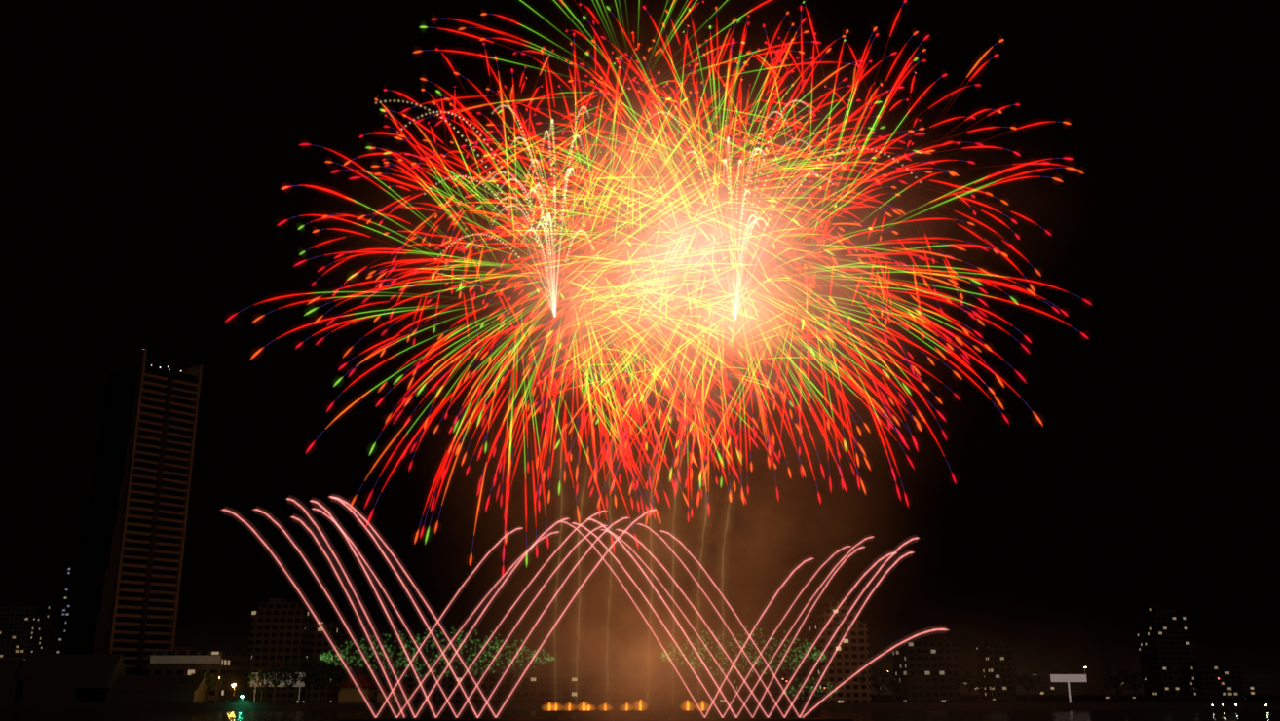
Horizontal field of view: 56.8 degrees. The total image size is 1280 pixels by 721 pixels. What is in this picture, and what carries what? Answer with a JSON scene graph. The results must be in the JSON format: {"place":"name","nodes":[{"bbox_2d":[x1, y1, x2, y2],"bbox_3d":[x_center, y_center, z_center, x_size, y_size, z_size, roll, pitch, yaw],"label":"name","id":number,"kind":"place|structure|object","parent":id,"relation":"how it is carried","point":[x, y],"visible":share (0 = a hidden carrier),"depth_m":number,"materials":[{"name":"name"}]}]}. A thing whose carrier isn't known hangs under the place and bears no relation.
{"place":"outdoors","nodes":[
{"label":"outdoors","id":0,"kind":"place"},
{"bbox_2d":[55,563,78,653],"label":"building","id":1,"kind":"structure","parent":0,"point":[69,581],"depth_m":1458.69,"materials":[{"name":"grey"}]},
{"bbox_2d":[335,673,415,702],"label":"low building","id":2,"kind":"structure","parent":0,"point":[360,687],"depth_m":474.15,"materials":[{"name":"tile"}]},
{"bbox_2d":[342,673,731,701],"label":"building","id":3,"kind":"structure","parent":0,"point":[467,687],"depth_m":574.89,"materials":[{"name":"grey"}]},
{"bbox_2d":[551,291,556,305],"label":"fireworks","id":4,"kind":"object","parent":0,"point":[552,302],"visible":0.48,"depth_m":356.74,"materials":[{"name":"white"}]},
{"bbox_2d":[0,710,1279,720],"bbox_3d":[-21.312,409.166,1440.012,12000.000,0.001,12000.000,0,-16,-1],"label":"river water","id":5,"kind":"structure","parent":0,"point":[854,715],"depth_m":357.85,"materials":[{"name":"black liquid"}]},
{"bbox_2d":[338,714,853,720],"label":"pontoon barge","id":6,"kind":"object","parent":5,"relation":"on","point":[588,718],"depth_m":257.24,"materials":[{"name":"metal"}]},
{"bbox_2d":[0,700,1279,710],"bbox_3d":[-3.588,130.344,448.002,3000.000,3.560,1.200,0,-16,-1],"label":"quay","id":7,"kind":"structure","parent":5,"relation":"on","point":[630,705],"depth_m":447.36,"materials":[{"name":"concrete"}]},
{"bbox_2d":[0,0,1279,685],"label":"sky","id":8,"kind":"structure","parent":0,"point":[943,320],"materials":[{"name":"black"}]},
{"bbox_2d":[731,664,812,701],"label":"building","id":9,"kind":"structure","parent":0,"point":[757,682],"depth_m":615.95,"materials":[{"name":"brown"}]},
{"bbox_2d":[374,698,1279,702],"bbox_3d":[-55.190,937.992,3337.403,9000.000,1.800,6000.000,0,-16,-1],"label":"bank ground","id":10,"kind":"structure","parent":0,"point":[1120,700],"depth_m":627.92,"materials":[{"name":"black"}]},
{"bbox_2d":[0,653,211,702],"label":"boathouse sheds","id":11,"kind":"object","parent":10,"relation":"on","point":[68,677],"visible":0.81,"depth_m":453.63,"materials":[{"name":"metal"}]},
{"bbox_2d":[62,348,202,675],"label":"tower hotel","id":12,"kind":"structure","parent":10,"relation":"on","point":[126,590],"depth_m":523.00,"materials":[{"name":"concrete"}]},
{"bbox_2d":[183,669,211,686],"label":"tree","id":13,"kind":"object","parent":10,"relation":"on","point":[192,674],"visible":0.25,"depth_m":461.71,"materials":[{"name":"green plant"}]},
{"bbox_2d":[146,646,251,702],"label":"tower podium","id":14,"kind":"object","parent":10,"relation":"on","point":[237,665],"visible":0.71,"depth_m":485.15,"materials":[{"name":"grey"}]},
{"bbox_2d":[150,655,221,663],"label":"podium sign band","id":15,"kind":"object","parent":14,"relation":"attached to","point":[184,658],"visible":1,"depth_m":483.44,"materials":[{"name":"beige"}]},
{"bbox_2d":[194,671,231,702],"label":"tree","id":16,"kind":"object","parent":10,"relation":"on","point":[211,678],"visible":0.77,"depth_m":464.34,"materials":[{"name":"green plant"}]},
{"bbox_2d":[246,668,280,702],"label":"tree","id":17,"kind":"object","parent":10,"relation":"on","point":[261,679],"visible":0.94,"depth_m":457.59,"materials":[{"name":"green plant"}]},
{"bbox_2d":[248,657,301,702],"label":"tree","id":18,"kind":"object","parent":10,"relation":"on","point":[266,671],"visible":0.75,"depth_m":461.10,"materials":[{"name":"green plant"}]},
{"bbox_2d":[250,672,305,702],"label":"banner billboard","id":19,"kind":"object","parent":10,"relation":"on","point":[299,684],"visible":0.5,"depth_m":477.11,"materials":[{"name":"grey"}]},
{"bbox_2d":[247,598,321,702],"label":"building","id":20,"kind":"structure","parent":10,"relation":"on","point":[281,628],"depth_m":540.58,"materials":[{"name":"grey"}]},
{"bbox_2d":[270,661,312,702],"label":"tree","id":21,"kind":"object","parent":10,"relation":"on","point":[288,686],"visible":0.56,"depth_m":464.48,"materials":[{"name":"green plant"}]},
{"bbox_2d":[283,653,335,702],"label":"tree","id":22,"kind":"object","parent":10,"relation":"on","point":[315,667],"visible":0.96,"depth_m":458.56,"materials":[{"name":"green plant"}]},
{"bbox_2d":[304,663,341,702],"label":"tree","id":23,"kind":"object","parent":10,"relation":"on","point":[326,681],"visible":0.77,"depth_m":460.98,"materials":[{"name":"green plant"}]},
{"bbox_2d":[307,618,345,702],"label":"building","id":24,"kind":"structure","parent":10,"relation":"on","point":[327,642],"depth_m":555.52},
{"bbox_2d":[309,669,359,702],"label":"tree","id":25,"kind":"object","parent":10,"relation":"on","point":[345,676],"visible":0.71,"depth_m":465.31,"materials":[{"name":"green plant"}]},
{"bbox_2d":[809,597,871,702],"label":"midrise building","id":26,"kind":"structure","parent":10,"relation":"on","point":[840,658],"depth_m":543.48,"materials":[{"name":"brown"}]},
{"bbox_2d":[858,666,891,702],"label":"tree","id":27,"kind":"object","parent":10,"relation":"on","point":[876,683],"depth_m":461.20,"materials":[{"name":"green plant"}]},
{"bbox_2d":[872,670,911,702],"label":"tree","id":28,"kind":"object","parent":10,"relation":"on","point":[893,682],"depth_m":465.69,"materials":[{"name":"green plant"}]},
{"bbox_2d":[954,661,989,702],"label":"tree","id":29,"kind":"object","parent":10,"relation":"on","point":[961,678],"depth_m":469.53,"materials":[{"name":"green plant"}]},
{"bbox_2d":[960,666,995,702],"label":"tree","id":30,"kind":"object","parent":10,"relation":"on","point":[975,684],"depth_m":461.48,"materials":[{"name":"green plant"}]},
{"bbox_2d":[1004,666,1041,702],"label":"tree","id":31,"kind":"object","parent":10,"relation":"on","point":[1029,680],"depth_m":466.42,"materials":[{"name":"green plant"}]},
{"bbox_2d":[1050,674,1087,702],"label":"led billboard","id":32,"kind":"object","parent":10,"relation":"on","point":[1068,678],"depth_m":463.49,"materials":[{"name":"grey"}]},
{"bbox_2d":[870,671,1279,698],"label":"building","id":33,"kind":"structure","parent":10,"relation":"on","point":[1261,686],"depth_m":870.37,"materials":[{"name":"grey"}]},
{"bbox_2d":[1093,660,1135,702],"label":"tree","id":34,"kind":"object","parent":10,"relation":"on","point":[1113,678],"depth_m":470.62,"materials":[{"name":"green plant"}]},
{"bbox_2d":[1115,666,1157,702],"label":"tree","id":35,"kind":"object","parent":10,"relation":"on","point":[1134,680],"depth_m":463.12,"materials":[{"name":"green plant"}]},
{"bbox_2d":[1135,604,1192,698],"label":"building","id":36,"kind":"structure","parent":10,"relation":"on","point":[1164,645],"depth_m":803.13,"materials":[{"name":"grey concrete"}]},
{"bbox_2d":[1182,661,1245,699],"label":"building","id":37,"kind":"structure","parent":10,"relation":"on","point":[1201,679],"depth_m":776.66,"materials":[{"name":"grey concrete"}]},
{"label":"back left row of buildings","id":38,"kind":"object","parent":10,"relation":"on","visible":0},
{"bbox_2d":[0,601,52,659],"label":"building left apartments","id":39,"kind":"structure","parent":38,"relation":"on","point":[24,630],"depth_m":870.70,"materials":[{"name":"grey"}]},
{"bbox_2d":[891,638,960,701],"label":"building","id":40,"kind":"structure","parent":0,"point":[930,669],"depth_m":580.93,"materials":[{"name":"brown"}]},
{"bbox_2d":[976,641,1016,700],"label":"building","id":41,"kind":"structure","parent":0,"point":[996,661],"depth_m":679.40,"materials":[{"name":"grey"}]}
]}

